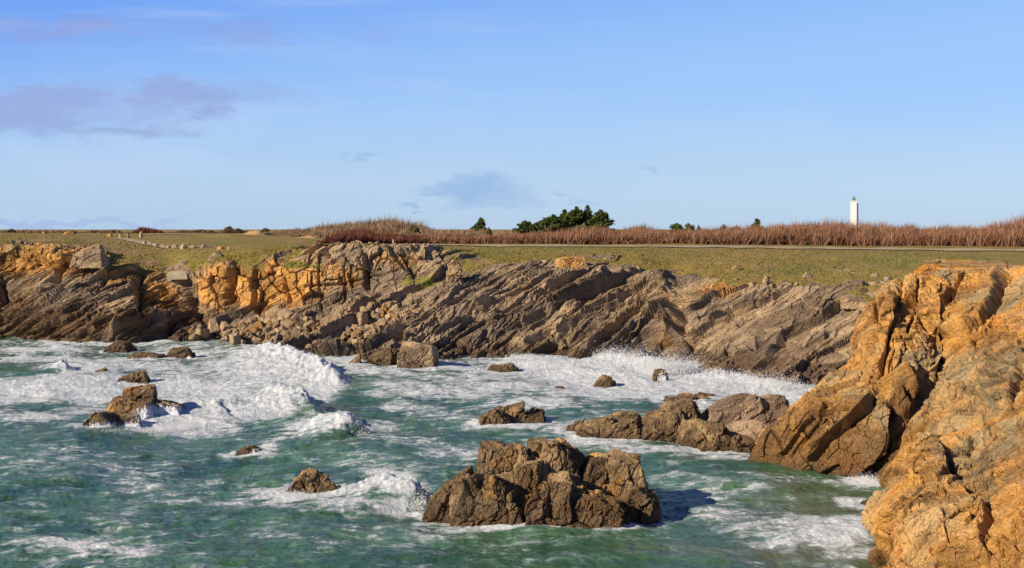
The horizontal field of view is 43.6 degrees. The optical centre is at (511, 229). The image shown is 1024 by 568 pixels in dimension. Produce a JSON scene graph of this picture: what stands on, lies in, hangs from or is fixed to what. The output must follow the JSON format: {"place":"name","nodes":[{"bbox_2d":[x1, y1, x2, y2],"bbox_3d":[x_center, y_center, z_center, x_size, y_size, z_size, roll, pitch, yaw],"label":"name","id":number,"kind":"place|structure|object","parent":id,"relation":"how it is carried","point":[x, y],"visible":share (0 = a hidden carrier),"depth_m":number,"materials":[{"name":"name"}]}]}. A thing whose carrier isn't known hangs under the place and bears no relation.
{"place":"outdoors","nodes":[
{"label":"outdoors","id":0,"kind":"place"},
{"bbox_2d":[115,238,200,247],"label":"path","id":1,"kind":"structure","parent":0,"point":[135,241],"depth_m":256.45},
{"bbox_2d":[180,244,187,248],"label":"kerb stone","id":2,"kind":"object","parent":1,"relation":"on","point":[184,246],"visible":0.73,"depth_m":215.56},
{"bbox_2d":[0,337,884,567],"bbox_3d":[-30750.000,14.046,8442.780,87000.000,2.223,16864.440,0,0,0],"label":"sea","id":3,"kind":"structure","parent":0,"point":[74,493],"depth_m":77.72,"materials":[{"name":"liquid"}]},
{"bbox_2d":[57,362,79,373],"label":"sea spray","id":4,"kind":"object","parent":3,"relation":"on","point":[65,372],"visible":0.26,"depth_m":129.08,"materials":[{"name":"white"}]},
{"bbox_2d":[95,367,107,371],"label":"sea rock","id":5,"kind":"object","parent":3,"relation":"in","point":[104,369],"visible":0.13,"depth_m":130.61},
{"bbox_2d":[103,340,137,352],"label":"sea rock","id":6,"kind":"object","parent":3,"relation":"in","point":[120,346],"visible":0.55,"depth_m":154.35,"materials":[{"name":"stone"}]},
{"bbox_2d":[117,369,150,383],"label":"sea rock","id":7,"kind":"object","parent":3,"relation":"in","point":[140,377],"visible":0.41,"depth_m":122.63,"materials":[{"name":"stone"}]},
{"bbox_2d":[82,384,186,427],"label":"sea rock","id":8,"kind":"object","parent":3,"relation":"in","point":[133,406],"visible":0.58,"depth_m":98.24,"materials":[{"name":"stone"}]},
{"bbox_2d":[127,352,166,359],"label":"sea rock","id":9,"kind":"object","parent":3,"relation":"in","point":[146,355],"visible":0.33,"depth_m":143.83,"materials":[{"name":"stone"}]},
{"bbox_2d":[93,417,211,434],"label":"sea spray","id":10,"kind":"object","parent":3,"relation":"on","point":[192,424],"visible":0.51,"depth_m":93.89,"materials":[{"name":"white"}]},
{"bbox_2d":[166,347,195,358],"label":"sea rock","id":11,"kind":"object","parent":3,"relation":"in","point":[183,352],"visible":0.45,"depth_m":144.96,"materials":[{"name":"stone"}]},
{"bbox_2d":[235,445,261,455],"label":"sea rock","id":12,"kind":"object","parent":3,"relation":"in","point":[250,449],"visible":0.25,"depth_m":84.02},
{"bbox_2d":[270,487,341,498],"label":"sea spray","id":13,"kind":"object","parent":3,"relation":"on","point":[283,490],"visible":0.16,"depth_m":69.53,"materials":[{"name":"white"}]},
{"bbox_2d":[286,467,340,492],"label":"sea rock","id":14,"kind":"object","parent":3,"relation":"in","point":[309,480],"visible":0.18,"depth_m":70.89,"materials":[{"name":"stone"}]},
{"bbox_2d":[287,348,356,391],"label":"sea spray","id":15,"kind":"object","parent":3,"relation":"on","point":[343,383],"visible":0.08,"depth_m":117.54,"materials":[{"name":"white"}]},
{"bbox_2d":[299,403,370,435],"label":"sea spray","id":16,"kind":"object","parent":3,"relation":"on","point":[353,425],"visible":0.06,"depth_m":89.43,"materials":[{"name":"white"}]},
{"bbox_2d":[349,353,361,362],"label":"sea rock","id":17,"kind":"object","parent":3,"relation":"in","point":[357,359],"visible":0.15,"depth_m":137.64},
{"bbox_2d":[366,349,396,364],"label":"sea rock","id":18,"kind":"object","parent":3,"relation":"in","point":[385,357],"visible":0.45,"depth_m":137.69,"materials":[{"name":"stone"}]},
{"bbox_2d":[359,465,434,510],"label":"sea spray","id":19,"kind":"object","parent":3,"relation":"on","point":[422,502],"visible":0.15,"depth_m":68.10,"materials":[{"name":"white"}]},
{"bbox_2d":[487,362,520,371],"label":"sea rock","id":20,"kind":"object","parent":3,"relation":"in","point":[509,367],"visible":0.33,"depth_m":132.90,"materials":[{"name":"stone"}]},
{"bbox_2d":[478,400,545,424],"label":"sea rock","id":21,"kind":"object","parent":3,"relation":"in","point":[512,413],"visible":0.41,"depth_m":96.14,"materials":[{"name":"stone"}]},
{"bbox_2d":[422,437,661,527],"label":"sea rock","id":22,"kind":"object","parent":3,"relation":"in","point":[561,482],"visible":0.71,"depth_m":65.16,"materials":[{"name":"stone"}]},
{"bbox_2d":[564,411,641,439],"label":"sea rock","id":23,"kind":"object","parent":3,"relation":"in","point":[622,425],"visible":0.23,"depth_m":89.07,"materials":[{"name":"stone"}]},
{"bbox_2d":[593,374,616,387],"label":"sea rock","id":24,"kind":"object","parent":3,"relation":"in","point":[604,381],"visible":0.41,"depth_m":119.03,"materials":[{"name":"stone"}]},
{"bbox_2d":[581,339,709,375],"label":"sea spray","id":25,"kind":"object","parent":3,"relation":"on","point":[680,368],"visible":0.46,"depth_m":128.63,"materials":[{"name":"white"}]},
{"bbox_2d":[652,368,668,381],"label":"sea rock","id":26,"kind":"object","parent":3,"relation":"in","point":[659,375],"visible":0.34,"depth_m":121.85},
{"bbox_2d":[663,392,714,401],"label":"sea rock","id":27,"kind":"object","parent":3,"relation":"in","point":[701,395],"visible":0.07,"depth_m":108.74,"materials":[{"name":"stone"}]},
{"bbox_2d":[640,398,755,453],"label":"sea rock","id":28,"kind":"object","parent":3,"relation":"in","point":[681,422],"visible":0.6,"depth_m":87.11,"materials":[{"name":"stone"}]},
{"bbox_2d":[697,361,739,373],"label":"rock ledge","id":29,"kind":"object","parent":3,"relation":"in","point":[724,367],"visible":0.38,"depth_m":129.25,"materials":[{"name":"stone"}]},
{"bbox_2d":[700,393,789,441],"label":"sea rock","id":30,"kind":"object","parent":3,"relation":"in","point":[749,415],"visible":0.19,"depth_m":89.51,"materials":[{"name":"stone"}]},
{"bbox_2d":[685,362,815,391],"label":"sea spray","id":31,"kind":"object","parent":3,"relation":"on","point":[789,386],"visible":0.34,"depth_m":117.36,"materials":[{"name":"white"}]},
{"bbox_2d":[740,369,789,382],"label":"rock ledge","id":32,"kind":"object","parent":3,"relation":"in","point":[766,375],"visible":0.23,"depth_m":122.22,"materials":[{"name":"stone"}]},
{"bbox_2d":[845,469,881,487],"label":"sea spray","id":33,"kind":"object","parent":3,"relation":"on","point":[867,480],"visible":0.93,"depth_m":74.96,"materials":[{"name":"white"}]},
{"bbox_2d":[0,229,1023,383],"bbox_3d":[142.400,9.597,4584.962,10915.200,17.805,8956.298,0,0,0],"label":"terrain","id":34,"kind":"structure","parent":0,"point":[543,305],"depth_m":166.67,"materials":[{"name":"stone"}]},
{"bbox_2d":[6,229,16,232],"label":"bush","id":35,"kind":"object","parent":34,"relation":"on","point":[11,231],"visible":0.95,"depth_m":419.18,"materials":[{"name":"brown plant"}]},
{"bbox_2d":[19,229,63,232],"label":"shrub","id":36,"kind":"object","parent":34,"relation":"on","point":[38,231],"visible":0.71,"depth_m":422.84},
{"bbox_2d":[69,244,108,268],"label":"boulder","id":37,"kind":"object","parent":34,"relation":"on","point":[93,256],"visible":1,"depth_m":178.70,"materials":[{"name":"stone"}]},
{"bbox_2d":[0,229,247,232],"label":"heath scrub","id":38,"kind":"object","parent":34,"relation":"on","point":[119,231],"visible":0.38,"depth_m":448.23,"materials":[{"name":"brown plant"}]},
{"bbox_2d":[133,226,163,232],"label":"shrub","id":39,"kind":"object","parent":34,"relation":"on","point":[146,230],"visible":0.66,"depth_m":432.03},
{"bbox_2d":[167,271,187,279],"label":"concrete block","id":40,"kind":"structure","parent":34,"relation":"on","point":[173,275],"depth_m":178.65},
{"bbox_2d":[188,333,199,340],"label":"boulder","id":41,"kind":"object","parent":34,"relation":"on","point":[194,337],"visible":0.94,"depth_m":164.48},
{"bbox_2d":[195,328,209,338],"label":"boulder","id":42,"kind":"object","parent":34,"relation":"on","point":[203,333],"visible":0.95,"depth_m":165.22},
{"bbox_2d":[208,318,220,335],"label":"boulder","id":43,"kind":"object","parent":34,"relation":"on","point":[213,327],"visible":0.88,"depth_m":169.89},
{"bbox_2d":[219,321,230,330],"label":"boulder","id":44,"kind":"object","parent":34,"relation":"on","point":[224,326],"visible":0.84,"depth_m":169.71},
{"bbox_2d":[222,226,233,232],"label":"bush","id":45,"kind":"object","parent":34,"relation":"on","point":[229,229],"visible":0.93,"depth_m":399.03,"materials":[{"name":"brown plant"}]},
{"bbox_2d":[229,332,241,344],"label":"boulder","id":46,"kind":"object","parent":34,"relation":"on","point":[235,338],"visible":0.96,"depth_m":159.27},
{"bbox_2d":[232,228,243,232],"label":"bush","id":47,"kind":"object","parent":34,"relation":"on","point":[237,230],"visible":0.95,"depth_m":397.26,"materials":[{"name":"brown plant"}]},
{"bbox_2d":[247,316,257,322],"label":"boulder","id":48,"kind":"object","parent":34,"relation":"on","point":[252,319],"visible":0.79,"depth_m":169.38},
{"bbox_2d":[251,326,258,331],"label":"boulder","id":49,"kind":"object","parent":34,"relation":"on","point":[255,329],"visible":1,"depth_m":163.70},
{"bbox_2d":[248,335,262,343],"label":"boulder","id":50,"kind":"object","parent":34,"relation":"on","point":[254,340],"visible":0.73,"depth_m":160.91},
{"bbox_2d":[244,230,273,234],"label":"rock outcrop","id":51,"kind":"object","parent":34,"relation":"on","point":[256,232],"visible":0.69,"depth_m":327.84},
{"bbox_2d":[254,321,265,328],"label":"boulder","id":52,"kind":"object","parent":34,"relation":"on","point":[260,324],"visible":0.73,"depth_m":165.74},
{"bbox_2d":[263,327,270,332],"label":"boulder","id":53,"kind":"object","parent":34,"relation":"on","point":[266,329],"visible":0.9,"depth_m":163.76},
{"bbox_2d":[265,332,272,338],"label":"boulder","id":54,"kind":"object","parent":34,"relation":"on","point":[267,335],"visible":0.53,"depth_m":162.07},
{"bbox_2d":[265,305,280,317],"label":"boulder","id":55,"kind":"object","parent":34,"relation":"on","point":[272,312],"visible":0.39,"depth_m":170.06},
{"bbox_2d":[272,322,279,329],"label":"boulder","id":56,"kind":"object","parent":34,"relation":"on","point":[276,325],"visible":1,"depth_m":164.51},
{"bbox_2d":[271,333,282,340],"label":"boulder","id":57,"kind":"object","parent":34,"relation":"on","point":[278,336],"visible":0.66,"depth_m":157.62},
{"bbox_2d":[280,329,289,335],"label":"boulder","id":58,"kind":"object","parent":34,"relation":"on","point":[283,332],"visible":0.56,"depth_m":160.83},
{"bbox_2d":[277,307,293,318],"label":"boulder","id":59,"kind":"object","parent":34,"relation":"on","point":[286,312],"visible":0.62,"depth_m":167.00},
{"bbox_2d":[281,319,294,327],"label":"boulder","id":60,"kind":"object","parent":34,"relation":"on","point":[288,323],"visible":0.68,"depth_m":164.23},
{"bbox_2d":[292,328,300,336],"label":"boulder","id":61,"kind":"object","parent":34,"relation":"on","point":[296,331],"visible":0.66,"depth_m":158.17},
{"bbox_2d":[290,312,305,326],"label":"boulder","id":62,"kind":"object","parent":34,"relation":"on","point":[296,318],"visible":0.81,"depth_m":163.39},
{"bbox_2d":[300,330,309,338],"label":"boulder","id":63,"kind":"object","parent":34,"relation":"on","point":[305,333],"visible":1,"depth_m":154.09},
{"bbox_2d":[298,235,320,237],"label":"rock outcrop","id":64,"kind":"object","parent":34,"relation":"on","point":[308,236],"visible":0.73,"depth_m":312.72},
{"bbox_2d":[316,315,325,322],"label":"boulder","id":65,"kind":"object","parent":34,"relation":"on","point":[318,317],"visible":0.6,"depth_m":163.41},
{"bbox_2d":[320,315,338,325],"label":"boulder","id":66,"kind":"object","parent":34,"relation":"on","point":[326,319],"visible":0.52,"depth_m":161.65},
{"bbox_2d":[340,333,347,339],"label":"boulder","id":67,"kind":"object","parent":34,"relation":"on","point":[344,336],"visible":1,"depth_m":157.12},
{"bbox_2d":[342,329,351,336],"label":"boulder","id":68,"kind":"object","parent":34,"relation":"on","point":[348,332],"visible":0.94,"depth_m":158.56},
{"bbox_2d":[268,214,434,237],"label":"brush","id":69,"kind":"object","parent":34,"relation":"on","point":[378,225],"visible":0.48,"depth_m":359.59,"materials":[{"name":"plant"}]},
{"bbox_2d":[348,324,358,331],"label":"boulder","id":70,"kind":"object","parent":34,"relation":"on","point":[353,327],"visible":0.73,"depth_m":160.30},
{"bbox_2d":[351,339,360,344],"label":"boulder","id":71,"kind":"object","parent":34,"relation":"on","point":[357,341],"visible":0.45,"depth_m":153.80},
{"bbox_2d":[352,329,361,334],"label":"boulder","id":72,"kind":"object","parent":34,"relation":"on","point":[354,332],"visible":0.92,"depth_m":158.17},
{"bbox_2d":[355,312,368,325],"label":"boulder","id":73,"kind":"object","parent":34,"relation":"on","point":[361,318],"visible":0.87,"depth_m":161.13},
{"bbox_2d":[358,306,367,311],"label":"boulder","id":74,"kind":"object","parent":34,"relation":"on","point":[361,308],"visible":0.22,"depth_m":165.44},
{"bbox_2d":[364,332,374,338],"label":"boulder","id":75,"kind":"object","parent":34,"relation":"on","point":[368,335],"visible":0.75,"depth_m":155.51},
{"bbox_2d":[369,326,377,332],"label":"boulder","id":76,"kind":"object","parent":34,"relation":"on","point":[373,328],"visible":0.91,"depth_m":156.61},
{"bbox_2d":[317,227,432,243],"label":"tamarisk thicket","id":77,"kind":"object","parent":34,"relation":"on","point":[362,235],"visible":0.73,"depth_m":221.90,"materials":[{"name":"plant"}]},
{"bbox_2d":[370,313,380,321],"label":"boulder","id":78,"kind":"object","parent":34,"relation":"on","point":[375,317],"visible":0.72,"depth_m":162.77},
{"bbox_2d":[375,308,383,314],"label":"boulder","id":79,"kind":"object","parent":34,"relation":"on","point":[379,310],"visible":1,"depth_m":163.18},
{"bbox_2d":[377,325,384,332],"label":"boulder","id":80,"kind":"object","parent":34,"relation":"on","point":[379,327],"visible":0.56,"depth_m":156.92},
{"bbox_2d":[376,318,386,325],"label":"boulder","id":81,"kind":"object","parent":34,"relation":"on","point":[382,321],"visible":0.89,"depth_m":158.40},
{"bbox_2d":[385,313,393,320],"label":"boulder","id":82,"kind":"object","parent":34,"relation":"on","point":[388,317],"visible":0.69,"depth_m":160.30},
{"bbox_2d":[384,301,394,306],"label":"boulder","id":83,"kind":"object","parent":34,"relation":"on","point":[389,303],"visible":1,"depth_m":164.09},
{"bbox_2d":[389,304,400,311],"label":"boulder","id":84,"kind":"object","parent":34,"relation":"on","point":[394,307],"visible":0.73,"depth_m":163.90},
{"bbox_2d":[405,225,420,234],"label":"bush","id":85,"kind":"object","parent":34,"relation":"on","point":[414,229],"visible":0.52,"depth_m":299.37,"materials":[{"name":"green plant"}]},
{"bbox_2d":[397,341,438,367],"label":"boulder","id":86,"kind":"object","parent":34,"relation":"on","point":[412,354],"visible":0.61,"depth_m":135.62,"materials":[{"name":"stone"}]},
{"bbox_2d":[375,228,521,235],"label":"brush","id":87,"kind":"object","parent":34,"relation":"on","point":[463,232],"visible":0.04,"depth_m":310.66,"materials":[{"name":"plant"}]},
{"bbox_2d":[446,260,463,286],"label":"rock pillar","id":88,"kind":"object","parent":34,"relation":"on","point":[454,273],"visible":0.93,"depth_m":166.60,"materials":[{"name":"stone"}]},
{"bbox_2d":[470,217,492,231],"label":"cypress tree","id":89,"kind":"object","parent":34,"relation":"on","point":[480,223],"visible":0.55,"depth_m":329.09,"materials":[{"name":"green plant"}]},
{"bbox_2d":[485,227,492,235],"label":"bush","id":90,"kind":"object","parent":34,"relation":"on","point":[488,230],"visible":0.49,"depth_m":249.81,"materials":[{"name":"green plant"}]},
{"bbox_2d":[0,232,1022,303],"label":"grass","id":91,"kind":"structure","parent":34,"relation":"on","point":[494,251],"depth_m":178.10,"materials":[{"name":"plant"}]},
{"bbox_2d":[512,220,531,233],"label":"cypress tree","id":92,"kind":"object","parent":34,"relation":"on","point":[523,226],"visible":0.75,"depth_m":298.57,"materials":[{"name":"green plant"}]},
{"bbox_2d":[528,220,556,233],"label":"cypress tree","id":93,"kind":"object","parent":34,"relation":"on","point":[538,226],"visible":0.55,"depth_m":294.71,"materials":[{"name":"green plant"}]},
{"bbox_2d":[540,214,568,231],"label":"cypress tree","id":94,"kind":"object","parent":34,"relation":"on","point":[553,219],"visible":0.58,"depth_m":298.97,"materials":[{"name":"green plant"}]},
{"bbox_2d":[559,209,567,227],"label":"cypress tree","id":95,"kind":"object","parent":34,"relation":"on","point":[564,211],"visible":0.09,"depth_m":303.60,"materials":[{"name":"green plant"}]},
{"bbox_2d":[555,256,587,267],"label":"boulder","id":96,"kind":"object","parent":34,"relation":"on","point":[570,262],"visible":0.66,"depth_m":169.69,"materials":[{"name":"stone"}]},
{"bbox_2d":[560,206,591,231],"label":"cypress tree","id":97,"kind":"object","parent":34,"relation":"on","point":[575,217],"visible":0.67,"depth_m":298.83,"materials":[{"name":"green plant"}]},
{"bbox_2d":[577,223,588,230],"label":"bush","id":98,"kind":"object","parent":34,"relation":"on","point":[581,226],"visible":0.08,"depth_m":257.70,"materials":[{"name":"green plant"}]},
{"bbox_2d":[581,205,593,223],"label":"cypress tree","id":99,"kind":"object","parent":34,"relation":"on","point":[588,211],"visible":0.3,"depth_m":301.26,"materials":[{"name":"green plant"}]},
{"bbox_2d":[586,209,615,229],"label":"cypress tree","id":100,"kind":"object","parent":34,"relation":"on","point":[601,217],"visible":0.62,"depth_m":296.65,"materials":[{"name":"green plant"}]},
{"bbox_2d":[622,221,652,231],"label":"brush","id":101,"kind":"object","parent":34,"relation":"on","point":[641,227],"visible":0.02,"depth_m":270.18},
{"bbox_2d":[668,223,687,232],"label":"cypress tree","id":102,"kind":"object","parent":34,"relation":"on","point":[676,225],"visible":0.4,"depth_m":279.21,"materials":[{"name":"green plant"}]},
{"bbox_2d":[684,223,694,230],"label":"bush","id":103,"kind":"object","parent":34,"relation":"on","point":[688,226],"visible":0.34,"depth_m":274.59,"materials":[{"name":"green plant"}]},
{"bbox_2d":[419,244,1023,250],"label":"path","id":104,"kind":"structure","parent":34,"relation":"on","point":[880,248],"depth_m":204.26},
{"bbox_2d":[421,210,1023,246],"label":"tamarisk thicket","id":105,"kind":"object","parent":34,"relation":"on","point":[837,233],"visible":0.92,"depth_m":224.83,"materials":[{"name":"plant"}]},
{"bbox_2d":[751,218,762,226],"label":"cypress tree","id":106,"kind":"object","parent":34,"relation":"on","point":[757,220],"visible":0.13,"depth_m":284.55,"materials":[{"name":"green plant"}]},
{"bbox_2d":[762,280,769,284],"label":"boulder","id":107,"kind":"object","parent":34,"relation":"on","point":[766,282],"visible":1,"depth_m":149.06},
{"bbox_2d":[802,272,812,278],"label":"boulder","id":108,"kind":"object","parent":34,"relation":"on","point":[807,275],"visible":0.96,"depth_m":152.30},
{"bbox_2d":[840,293,868,309],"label":"boulder","id":109,"kind":"object","parent":34,"relation":"on","point":[851,301],"visible":0.9,"depth_m":138.92,"materials":[{"name":"stone"}]},
{"bbox_2d":[850,196,858,225],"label":"lighthouse","id":110,"kind":"object","parent":34,"relation":"on","point":[854,209],"visible":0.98,"depth_m":898.21,"materials":[{"name":"paint"}]},
{"bbox_2d":[884,276,891,280],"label":"boulder","id":111,"kind":"object","parent":34,"relation":"on","point":[887,278],"visible":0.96,"depth_m":148.03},
{"bbox_2d":[0,0,1023,229],"label":"sky","id":112,"kind":"structure","parent":0,"point":[115,114],"materials":[{"name":"blue"}]},
{"bbox_2d":[748,258,1023,567],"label":"cliff","id":113,"kind":"structure","parent":0,"point":[915,403],"depth_m":76.58,"materials":[{"name":"stone"}]},
{"bbox_2d":[914,264,940,272],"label":"boulder","id":114,"kind":"object","parent":113,"relation":"on","point":[925,268],"visible":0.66,"depth_m":95.41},
{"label":"boulder","id":115,"kind":"object","parent":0,"visible":0},
{"bbox_2d":[380,306,387,311],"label":"boulder","id":116,"kind":"object","parent":115,"relation":"on","point":[384,308],"visible":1,"depth_m":163.69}
]}

